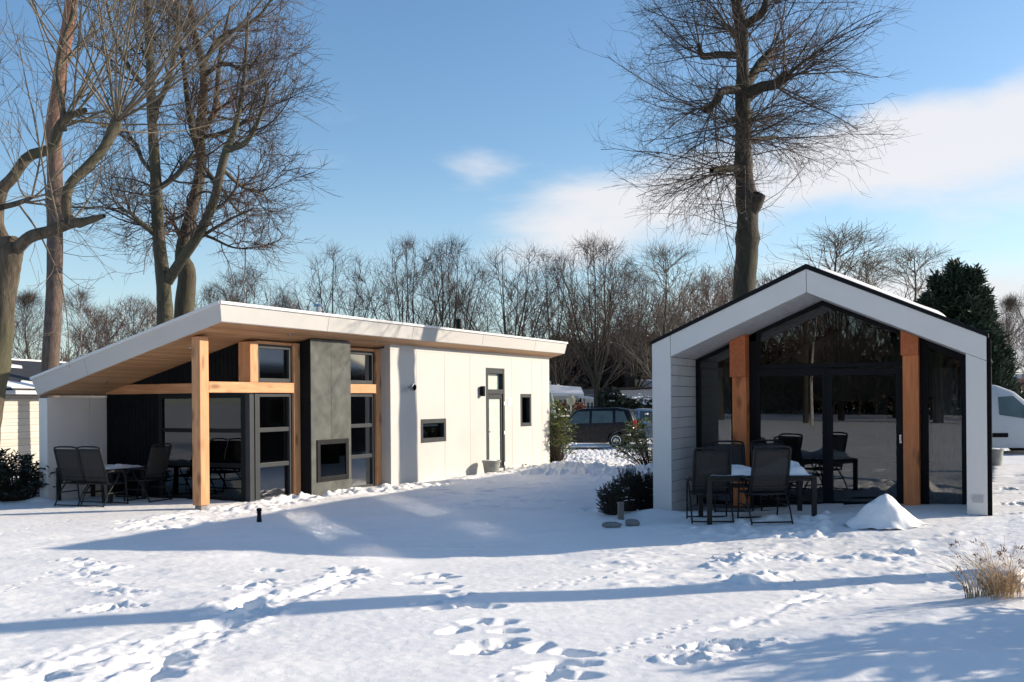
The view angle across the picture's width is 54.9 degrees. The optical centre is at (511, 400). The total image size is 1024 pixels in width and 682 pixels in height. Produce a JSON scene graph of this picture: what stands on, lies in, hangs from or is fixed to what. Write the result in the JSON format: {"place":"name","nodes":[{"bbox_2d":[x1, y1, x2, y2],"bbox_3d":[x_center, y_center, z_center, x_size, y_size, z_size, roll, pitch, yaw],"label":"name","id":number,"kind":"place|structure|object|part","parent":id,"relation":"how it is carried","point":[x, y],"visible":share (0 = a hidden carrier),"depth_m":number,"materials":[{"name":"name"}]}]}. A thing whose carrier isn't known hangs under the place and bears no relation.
{"place":"outdoors","nodes":[
{"label":"outdoors","id":0,"kind":"place"},
{"bbox_2d":[0,438,1023,681],"bbox_3d":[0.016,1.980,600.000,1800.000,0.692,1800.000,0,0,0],"label":"snow ground","id":1,"kind":"structure","parent":0,"point":[533,573],"depth_m":10.11,"materials":[{"name":"white snow"}]},
{"bbox_2d":[12,287,36,358],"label":"bare tree","id":2,"kind":"object","parent":1,"relation":"on","point":[17,326],"visible":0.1,"depth_m":60.79,"materials":[{"name":"brown plant"}]},
{"bbox_2d":[0,448,55,501],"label":"rhododendron","id":3,"kind":"object","parent":1,"relation":"on","point":[19,488],"visible":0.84,"depth_m":19.43,"materials":[{"name":"green plant"}]},
{"bbox_2d":[11,285,71,359],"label":"bare tree","id":4,"kind":"object","parent":1,"relation":"on","point":[25,301],"visible":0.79,"depth_m":69.61,"materials":[{"name":"brown plant"}]},
{"bbox_2d":[0,358,106,471],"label":"clapboard bungalow","id":5,"kind":"object","parent":1,"relation":"on","point":[20,427],"visible":0.09,"depth_m":28.20,"materials":[{"name":"wood"}]},
{"bbox_2d":[40,0,77,397],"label":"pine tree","id":6,"kind":"object","parent":1,"relation":"on","point":[51,344],"visible":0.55,"depth_m":26.83,"materials":[{"name":"plant"}]},
{"bbox_2d":[53,446,104,506],"bbox_3d":[-8.177,1.418,18.607,0.658,1.139,0.720,0,0,19],"label":"garden chair","id":7,"kind":"object","parent":1,"relation":"on","point":[68,464],"visible":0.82,"depth_m":18.39,"materials":[{"name":"fabric"}]},
{"bbox_2d":[61,285,112,361],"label":"tree","id":8,"kind":"object","parent":1,"relation":"on","point":[82,297],"visible":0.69,"depth_m":55.04,"materials":[{"name":"brown plant"}]},
{"bbox_2d":[65,303,110,395],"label":"birch tree","id":9,"kind":"object","parent":1,"relation":"on","point":[92,315],"visible":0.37,"depth_m":74.59,"materials":[{"name":"brown plant"}]},
{"bbox_2d":[56,467,145,501],"bbox_3d":[-8.129,1.670,19.510,1.520,0.690,0.880,0,0,27],"label":"patio table","id":10,"kind":"object","parent":1,"relation":"on","point":[58,486],"visible":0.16,"depth_m":19.45,"materials":[{"name":"black metal"}]},
{"bbox_2d":[104,464,143,468],"bbox_3d":[-8.132,1.287,19.510,1.500,0.073,0.860,0,0,27],"label":"snow cover","id":11,"kind":"object","parent":10,"relation":"on","point":[115,466],"visible":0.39,"depth_m":19.23,"materials":[{"name":"white snow"}]},
{"bbox_2d":[76,446,128,506],"bbox_3d":[-7.645,1.405,18.378,0.658,1.139,0.720,0,0,21],"label":"garden chair","id":12,"kind":"object","parent":1,"relation":"on","point":[92,467],"visible":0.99,"depth_m":18.17,"materials":[{"name":"fabric"}]},
{"bbox_2d":[62,292,156,395],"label":"bare bush","id":13,"kind":"object","parent":1,"relation":"on","point":[122,325],"visible":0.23,"depth_m":59.15,"materials":[{"name":"brown plant"}]},
{"bbox_2d":[98,295,156,345],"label":"bare tree","id":14,"kind":"object","parent":1,"relation":"on","point":[133,316],"visible":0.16,"depth_m":74.98,"materials":[{"name":"brown plant"}]},
{"bbox_2d":[116,463,149,497],"bbox_3d":[-7.620,1.411,20.175,0.658,1.139,0.720,0,0,27],"label":"garden chair","id":15,"kind":"object","parent":1,"relation":"on","point":[129,476],"visible":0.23,"depth_m":19.91,"materials":[{"name":"metal"}]},
{"bbox_2d":[124,443,171,502],"bbox_3d":[-7.084,1.405,19.218,0.720,1.139,0.658,0,0,21],"label":"garden chair","id":16,"kind":"object","parent":1,"relation":"on","point":[158,461],"visible":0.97,"depth_m":19.09,"materials":[{"name":"fabric"}]},
{"bbox_2d":[0,0,327,440],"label":"pollarded tree","id":17,"kind":"object","parent":1,"relation":"on","point":[13,249],"visible":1,"depth_m":16.36,"materials":[{"name":"brown plant"}]},
{"bbox_2d":[30,0,340,325],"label":"bare tree","id":18,"kind":"object","parent":1,"relation":"on","point":[166,276],"visible":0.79,"depth_m":28.45,"materials":[{"name":"brown plant"}]},
{"bbox_2d":[84,0,324,317],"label":"bare tree","id":19,"kind":"object","parent":1,"relation":"on","point":[185,296],"visible":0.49,"depth_m":30.41,"materials":[{"name":"brown plant"}]},
{"bbox_2d":[195,282,243,309],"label":"bare tree","id":20,"kind":"object","parent":1,"relation":"on","point":[209,293],"visible":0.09,"depth_m":109.73,"materials":[{"name":"brown plant"}]},
{"bbox_2d":[195,262,303,307],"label":"bare tree","id":21,"kind":"object","parent":1,"relation":"on","point":[237,290],"visible":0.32,"depth_m":94.61,"materials":[{"name":"brown plant"}]},
{"bbox_2d":[256,508,261,521],"bbox_3d":[-4.102,1.870,15.988,0.100,0.250,0.100,0,0,0],"label":"path light","id":22,"kind":"object","parent":1,"relation":"on","point":[259,512],"visible":0.98,"depth_m":15.96,"materials":[{"name":"black metal"}]},
{"bbox_2d":[265,295,311,310],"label":"bare bush","id":23,"kind":"object","parent":1,"relation":"on","point":[295,301],"visible":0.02,"depth_m":89.67,"materials":[{"name":"brown plant"}]},
{"bbox_2d":[30,300,567,509],"bbox_3d":[-3.850,-0.059,24.708,4.967,4.639,14.800,0,0,27],"label":"holiday cabin","id":24,"kind":"object","parent":1,"relation":"on","point":[341,402],"visible":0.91,"depth_m":20.09,"materials":[{"name":"wood"}]},
{"bbox_2d":[158,393,192,499],"bbox_3d":[-6.589,0.935,19.654,1.183,2.136,0.090,0,0,27],"label":"porch window","id":25,"kind":"structure","parent":24,"relation":"in","point":[174,410],"depth_m":19.71,"materials":[{"name":"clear glass"}]},
{"bbox_2d":[209,393,243,501],"bbox_3d":[-5.575,0.927,19.133,1.093,2.136,0.090,0,0,27],"label":"porch window","id":26,"kind":"structure","parent":24,"relation":"in","point":[226,421],"depth_m":19.11,"materials":[{"name":"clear glass"}]},
{"bbox_2d":[257,393,292,499],"bbox_3d":[-4.703,0.924,19.417,0.100,2.128,1.021,0,0,27],"label":"tall window","id":27,"kind":"structure","parent":24,"relation":"in","point":[274,410],"depth_m":19.45,"materials":[{"name":"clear glass"}]},
{"bbox_2d":[258,344,291,382],"bbox_3d":[-4.716,-0.717,19.417,0.100,0.735,1.021,0,0,27],"label":"upper window","id":28,"kind":"structure","parent":24,"relation":"in","point":[274,361],"depth_m":19.46,"materials":[{"name":"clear glass"}]},
{"bbox_2d":[350,350,373,383],"bbox_3d":[-3.482,-0.727,21.818,0.100,0.735,1.331,0,0,27],"label":"upper window","id":29,"kind":"structure","parent":24,"relation":"in","point":[361,362],"depth_m":22.05,"materials":[{"name":"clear glass"}]},
{"bbox_2d":[351,393,374,486],"bbox_3d":[-3.469,0.914,21.818,0.100,2.128,1.331,0,0,27],"label":"tall window","id":30,"kind":"structure","parent":24,"relation":"in","point":[362,404],"depth_m":22.06,"materials":[{"name":"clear glass"}]},
{"bbox_2d":[421,418,445,442],"bbox_3d":[-1.975,0.741,24.102,0.150,0.566,1.176,0,0,27],"label":"small window","id":31,"kind":"structure","parent":24,"relation":"in","point":[432,430],"depth_m":24.19,"materials":[{"name":"black glass"}]},
{"bbox_2d":[488,394,502,467],"bbox_3d":[-0.455,0.879,26.942,0.147,2.090,0.850,0,0,27],"label":"front door","id":32,"kind":"structure","parent":24,"relation":"in","point":[494,400],"depth_m":27.02,"materials":[{"name":"metal"}]},
{"bbox_2d":[520,394,530,426],"bbox_3d":[0.341,0.287,28.616,0.150,0.936,0.706,0,0,27],"label":"side window","id":33,"kind":"structure","parent":24,"relation":"in","point":[525,399],"depth_m":28.76,"materials":[{"name":"black glass"}]},
{"bbox_2d":[270,239,406,320],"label":"bare tree","id":34,"kind":"object","parent":1,"relation":"on","point":[358,299],"visible":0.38,"depth_m":59.49,"materials":[{"name":"brown plant"}]},
{"bbox_2d":[342,231,466,327],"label":"bare tree","id":35,"kind":"object","parent":1,"relation":"on","point":[408,272],"visible":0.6,"depth_m":59.29,"materials":[{"name":"brown plant"}]},
{"bbox_2d":[390,230,500,331],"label":"bare tree","id":36,"kind":"object","parent":1,"relation":"on","point":[441,260],"visible":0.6,"depth_m":60.70,"materials":[{"name":"brown plant"}]},
{"bbox_2d":[482,459,500,472],"bbox_3d":[-0.539,1.771,25.853,0.508,0.432,0.508,0,0,0],"label":"plant tub","id":37,"kind":"object","parent":1,"relation":"on","point":[491,465],"visible":0.86,"depth_m":25.67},
{"bbox_2d":[442,238,584,378],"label":"bare tree","id":38,"kind":"object","parent":1,"relation":"on","point":[531,299],"visible":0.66,"depth_m":57.56,"materials":[{"name":"brown plant"}]},
{"bbox_2d":[11,253,1023,395],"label":"distant woods","id":39,"kind":"object","parent":1,"relation":"on","point":[68,353],"visible":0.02,"depth_m":89.37,"materials":[{"name":"brown plant"}]},
{"bbox_2d":[502,249,602,388],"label":"bare tree","id":40,"kind":"object","parent":1,"relation":"on","point":[552,373],"visible":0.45,"depth_m":65.75,"materials":[{"name":"brown plant"}]},
{"bbox_2d":[549,392,556,417],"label":"garden parasol","id":41,"kind":"object","parent":1,"relation":"on","point":[551,399],"visible":0.27,"depth_m":45.87,"materials":[{"name":"fabric"}]},
{"bbox_2d":[547,398,579,462],"bbox_3d":[1.301,0.967,30.582,1.635,2.096,1.803,0,0,0],"label":"rhododendron","id":42,"kind":"object","parent":1,"relation":"on","point":[558,439],"visible":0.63,"depth_m":30.35,"materials":[{"name":"green plant"}]},
{"bbox_2d":[555,402,585,414],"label":"beech hedge","id":43,"kind":"object","parent":1,"relation":"on","point":[577,406],"visible":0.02,"depth_m":49.59,"materials":[{"name":"brown plant"}]},
{"bbox_2d":[566,395,575,412],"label":"lamp post","id":44,"kind":"object","parent":1,"relation":"on","point":[570,399],"visible":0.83,"depth_m":43.87,"materials":[{"name":"white plastic"}]},
{"bbox_2d":[549,381,593,407],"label":"white bungalow","id":45,"kind":"object","parent":1,"relation":"on","point":[561,393],"visible":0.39,"depth_m":62.00,"materials":[{"name":"paint"}]},
{"bbox_2d":[528,225,663,407],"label":"bare tree","id":46,"kind":"object","parent":1,"relation":"on","point":[595,377],"visible":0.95,"depth_m":55.53,"materials":[{"name":"brown plant"}]},
{"bbox_2d":[550,406,641,447],"bbox_3d":[3.115,1.095,40.487,4.262,1.660,2.140,0,0,14],"label":"estate car","id":47,"kind":"object","parent":1,"relation":"on","point":[599,425],"visible":0.41,"depth_m":39.56,"materials":[{"name":"black paint"}]},
{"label":"side window","id":48,"kind":"part","parent":47,"relation":"part of","materials":[{"name":"blue glass"}]},
{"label":"side window","id":49,"kind":"part","parent":47,"relation":"part of","materials":[{"name":"blue glass"}]},
{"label":"side window","id":50,"kind":"part","parent":47,"relation":"part of","materials":[{"name":"blue glass"}]},
{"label":"rear window","id":51,"kind":"part","parent":47,"relation":"part of","materials":[{"name":"grey glass"}]},
{"bbox_2d":[549,329,673,389],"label":"undergrowth","id":52,"kind":"object","parent":1,"relation":"on","point":[618,382],"visible":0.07,"depth_m":88.80,"materials":[{"name":"brown plant"}]},
{"bbox_2d":[602,522,621,527],"bbox_3d":[1.506,1.878,14.835,0.310,0.107,0.214,0,0,0],"label":"flat stone","id":53,"kind":"object","parent":1,"relation":"on","point":[611,524],"visible":0.97,"depth_m":14.77,"materials":[{"name":"stone"}]},
{"bbox_2d":[596,476,631,514],"bbox_3d":[1.709,1.602,16.400,0.656,0.697,0.629,0,0,0],"label":"yew bush","id":54,"kind":"object","parent":1,"relation":"on","point":[611,496],"visible":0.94,"depth_m":16.27,"materials":[{"name":"green plant"}]},
{"bbox_2d":[582,387,651,402],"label":"building","id":55,"kind":"structure","parent":1,"relation":"on","point":[633,393],"depth_m":78.00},
{"bbox_2d":[617,502,623,519],"bbox_3d":[1.741,1.783,15.782,0.096,0.305,0.096,0,0,-11],"label":"garden stake","id":56,"kind":"object","parent":1,"relation":"on","point":[620,506],"visible":0.83,"depth_m":15.74,"materials":[{"name":"grey wood"}]},
{"bbox_2d":[599,386,652,408],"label":"yew hedge","id":57,"kind":"object","parent":1,"relation":"on","point":[613,396],"visible":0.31,"depth_m":55.38,"materials":[{"name":"green plant"}]},
{"bbox_2d":[611,464,646,511],"bbox_3d":[1.994,1.521,16.922,0.656,0.861,0.642,0,0,0],"label":"yew bush","id":58,"kind":"object","parent":1,"relation":"on","point":[630,479],"visible":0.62,"depth_m":16.82,"materials":[{"name":"green plant"}]},
{"bbox_2d":[610,413,652,464],"bbox_3d":[3.967,1.130,28.000,2.409,1.712,1.715,0,0,0],"label":"rhododendron","id":59,"kind":"object","parent":1,"relation":"on","point":[637,441],"visible":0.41,"depth_m":27.86,"materials":[{"name":"green plant"}]},
{"bbox_2d":[625,519,639,525],"bbox_3d":[1.831,1.863,14.968,0.223,0.119,0.195,0,0,0],"label":"flat stone","id":60,"kind":"object","parent":1,"relation":"on","point":[632,522],"visible":0.96,"depth_m":14.89,"materials":[{"name":"stone"}]},
{"bbox_2d":[615,408,652,437],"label":"hatchback car","id":61,"kind":"object","parent":1,"relation":"on","point":[640,412],"visible":0.07,"depth_m":42.75,"materials":[{"name":"blue paint"}]},
{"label":"side window","id":62,"kind":"part","parent":61,"relation":"part of","materials":[{"name":"blue glass"}]},
{"bbox_2d":[593,262,680,389],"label":"bare tree","id":63,"kind":"object","parent":1,"relation":"on","point":[633,381],"visible":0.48,"depth_m":79.60,"materials":[{"name":"brown plant"}]},
{"bbox_2d":[636,468,652,509],"bbox_3d":[2.315,1.561,17.091,0.643,0.806,0.645,0,0,0],"label":"yew bush","id":64,"kind":"object","parent":1,"relation":"on","point":[646,498],"visible":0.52,"depth_m":16.95,"materials":[{"name":"green plant"}]},
{"bbox_2d":[637,380,651,389],"bbox_3d":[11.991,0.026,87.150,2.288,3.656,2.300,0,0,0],"label":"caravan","id":65,"kind":"object","parent":1,"relation":"on","point":[650,384],"visible":0.1,"depth_m":86.00,"materials":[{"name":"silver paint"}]},
{"bbox_2d":[595,235,726,379],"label":"bare tree","id":66,"kind":"object","parent":1,"relation":"on","point":[663,254],"visible":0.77,"depth_m":44.87,"materials":[{"name":"brown plant"}]},
{"bbox_2d":[647,269,733,367],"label":"bare tree","id":67,"kind":"object","parent":1,"relation":"on","point":[719,294],"visible":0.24,"depth_m":59.70,"materials":[{"name":"brown plant"}]},
{"bbox_2d":[686,447,733,523],"bbox_3d":[2.966,1.253,14.795,0.658,1.139,0.720,0,0,3],"label":"garden chair","id":68,"kind":"object","parent":1,"relation":"on","point":[708,463],"visible":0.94,"depth_m":14.55,"materials":[{"name":"fabric"}]},
{"bbox_2d":[670,260,772,327],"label":"bare bush","id":69,"kind":"object","parent":1,"relation":"on","point":[731,279],"visible":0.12,"depth_m":65.84,"materials":[{"name":"brown plant"}]},
{"bbox_2d":[710,440,753,512],"bbox_3d":[3.566,1.239,16.085,0.658,1.139,0.720,0,0,4],"label":"garden chair","id":70,"kind":"object","parent":1,"relation":"on","point":[738,454],"visible":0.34,"depth_m":16.35,"materials":[{"name":"metal"}]},
{"bbox_2d":[568,0,915,299],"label":"bare tree","id":71,"kind":"object","parent":1,"relation":"on","point":[745,90],"visible":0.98,"depth_m":24.57,"materials":[{"name":"brown plant"}]},
{"bbox_2d":[698,473,816,524],"bbox_3d":[3.692,1.480,14.930,1.600,0.740,0.900,0,0,2],"label":"patio table","id":72,"kind":"object","parent":1,"relation":"on","point":[812,478],"visible":0.41,"depth_m":14.51,"materials":[{"name":"black metal"}]},
{"bbox_2d":[710,460,810,475],"bbox_3d":[3.688,0.992,14.930,1.500,0.233,0.820,0,0,2],"label":"snow cover","id":73,"kind":"object","parent":72,"relation":"on","point":[796,468],"visible":0.45,"depth_m":14.59,"materials":[{"name":"white snow"}]},
{"bbox_2d":[737,445,793,524],"bbox_3d":[3.687,1.210,14.365,0.658,1.139,0.720,0,0,-5],"label":"garden chair","id":74,"kind":"object","parent":1,"relation":"on","point":[770,471],"visible":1,"depth_m":14.13,"materials":[{"name":"fabric"}]},
{"bbox_2d":[750,439,796,510],"bbox_3d":[4.225,1.216,15.935,0.658,1.139,0.720,0,0,-3],"label":"garden chair","id":75,"kind":"object","parent":1,"relation":"on","point":[752,446],"visible":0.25,"depth_m":16.23,"materials":[{"name":"metal"}]},
{"bbox_2d":[756,264,793,286],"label":"bare bush","id":76,"kind":"object","parent":1,"relation":"on","point":[771,274],"visible":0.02,"depth_m":74.54,"materials":[{"name":"brown plant"}]},
{"bbox_2d":[650,264,992,515],"bbox_3d":[7.724,-0.025,21.520,5.100,4.226,14.051,0,0,27],"label":"gabled cabin","id":77,"kind":"object","parent":1,"relation":"on","point":[788,348],"visible":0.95,"depth_m":16.60,"materials":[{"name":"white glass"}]},
{"bbox_2d":[718,368,731,500],"bbox_3d":[3.842,0.609,17.585,0.334,2.380,0.074,0,0,27],"label":"curtain","id":78,"kind":"object","parent":77,"relation":"hanging from","point":[724,405],"visible":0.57,"depth_m":17.60,"materials":[{"name":"grey fabric"}]},
{"bbox_2d":[811,401,874,436],"bbox_3d":[6.825,0.385,20.344,1.240,0.720,0.089,0,0,27],"label":"television","id":79,"kind":"object","parent":77,"relation":"attached to","point":[853,418],"visible":0.96,"depth_m":20.25,"materials":[{"name":"black glass"}]},
{"bbox_2d":[812,456,895,499],"bbox_3d":[6.362,1.429,17.952,1.600,0.760,0.900,0,0,27],"label":"dining table","id":80,"kind":"object","parent":77,"relation":"on","point":[858,458],"visible":0.46,"depth_m":17.89,"materials":[{"name":"black metal"}]},
{"bbox_2d":[826,368,903,503],"bbox_3d":[5.824,0.648,16.261,1.217,2.330,0.140,0,0,27],"label":"sliding door","id":81,"kind":"structure","parent":77,"relation":"in","point":[898,372],"depth_m":16.25,"materials":[{"name":"black glass"}]},
{"bbox_2d":[933,367,961,503],"bbox_3d":[7.062,0.624,15.941,0.464,2.300,0.075,0,0,27],"label":"curtain","id":82,"kind":"object","parent":77,"relation":"hanging from","point":[947,453],"visible":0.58,"depth_m":15.94,"materials":[{"name":"grey fabric"}]},
{"bbox_2d":[756,216,923,298],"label":"bare tree","id":83,"kind":"object","parent":1,"relation":"on","point":[837,240],"visible":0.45,"depth_m":54.46,"materials":[{"name":"brown plant"}]},
{"bbox_2d":[828,251,918,299],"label":"bare tree","id":84,"kind":"object","parent":1,"relation":"on","point":[866,270],"visible":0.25,"depth_m":59.84,"materials":[{"name":"brown plant"}]},
{"bbox_2d":[844,494,925,529],"bbox_3d":[5.224,1.536,13.672,1.186,0.484,0.792,0,0,0],"label":"snow heap","id":85,"kind":"object","parent":1,"relation":"on","point":[885,511],"visible":1,"depth_m":13.51,"materials":[{"name":"white snow"}]},
{"bbox_2d":[852,242,1011,343],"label":"bare tree","id":86,"kind":"object","parent":1,"relation":"on","point":[916,288],"visible":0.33,"depth_m":61.74,"materials":[{"name":"brown plant"}]},
{"bbox_2d":[912,257,1023,398],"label":"conifer tree","id":87,"kind":"object","parent":1,"relation":"on","point":[956,291],"visible":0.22,"depth_m":43.49,"materials":[{"name":"green plant"}]},
{"bbox_2d":[992,448,1003,465],"bbox_3d":[12.012,1.437,24.600,0.497,0.492,0.497,0,0,0],"label":"plant tub","id":88,"kind":"object","parent":1,"relation":"on","point":[997,456],"visible":0.59,"depth_m":24.40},
{"bbox_2d":[973,566,1023,592],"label":"snow lump","id":89,"kind":"object","parent":1,"relation":"on","point":[1022,580],"visible":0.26,"depth_m":9.09,"materials":[{"name":"white snow"}]},
{"bbox_2d":[992,385,1023,450],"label":"panel van","id":90,"kind":"object","parent":1,"relation":"on","point":[1007,418],"visible":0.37,"depth_m":32.45,"materials":[{"name":"paint"}]},
{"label":"side window","id":91,"kind":"part","parent":90,"relation":"part of","materials":[{"name":"blue glass"}]},
{"bbox_2d":[994,292,1023,370],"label":"bare tree","id":92,"kind":"object","parent":1,"relation":"on","point":[1010,302],"visible":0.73,"depth_m":65.71,"materials":[{"name":"brown plant"}]},
{"bbox_2d":[998,318,1020,371],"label":"bare tree","id":93,"kind":"object","parent":1,"relation":"on","point":[1005,328],"visible":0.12,"depth_m":79.65,"materials":[{"name":"brown plant"}]},
{"bbox_2d":[998,286,1023,356],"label":"bare tree","id":94,"kind":"object","parent":1,"relation":"on","point":[1017,325],"visible":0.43,"depth_m":70.66,"materials":[{"name":"brown plant"}]},
{"bbox_2d":[1014,374,1023,395],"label":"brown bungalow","id":95,"kind":"object","parent":1,"relation":"on","point":[1019,376],"visible":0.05,"depth_m":46.00,"materials":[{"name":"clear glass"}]},
{"bbox_2d":[0,0,1023,373],"label":"sky","id":96,"kind":"structure","parent":0,"point":[470,117],"materials":[{"name":"blue"}]},
{"bbox_2d":[578,396,593,403],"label":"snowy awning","id":97,"kind":"object","parent":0,"point":[587,397],"visible":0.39,"depth_m":58.45,"materials":[{"name":"white snow"}]},
{"bbox_2d":[843,502,868,504],"bbox_3d":[5.766,1.655,15.840,0.816,0.067,0.266,0,0,30],"label":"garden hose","id":98,"kind":"object","parent":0,"point":[855,503],"visible":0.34,"depth_m":15.88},
{"bbox_2d":[925,540,1023,599],"bbox_3d":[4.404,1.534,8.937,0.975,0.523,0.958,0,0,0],"label":"dry grass","id":99,"kind":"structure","parent":0,"point":[1006,590],"depth_m":8.82,"materials":[{"name":"plant"}]},
{"bbox_2d":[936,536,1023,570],"bbox_3d":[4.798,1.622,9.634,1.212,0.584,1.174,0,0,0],"label":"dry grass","id":100,"kind":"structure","parent":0,"point":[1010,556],"depth_m":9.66,"materials":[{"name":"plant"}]}
]}

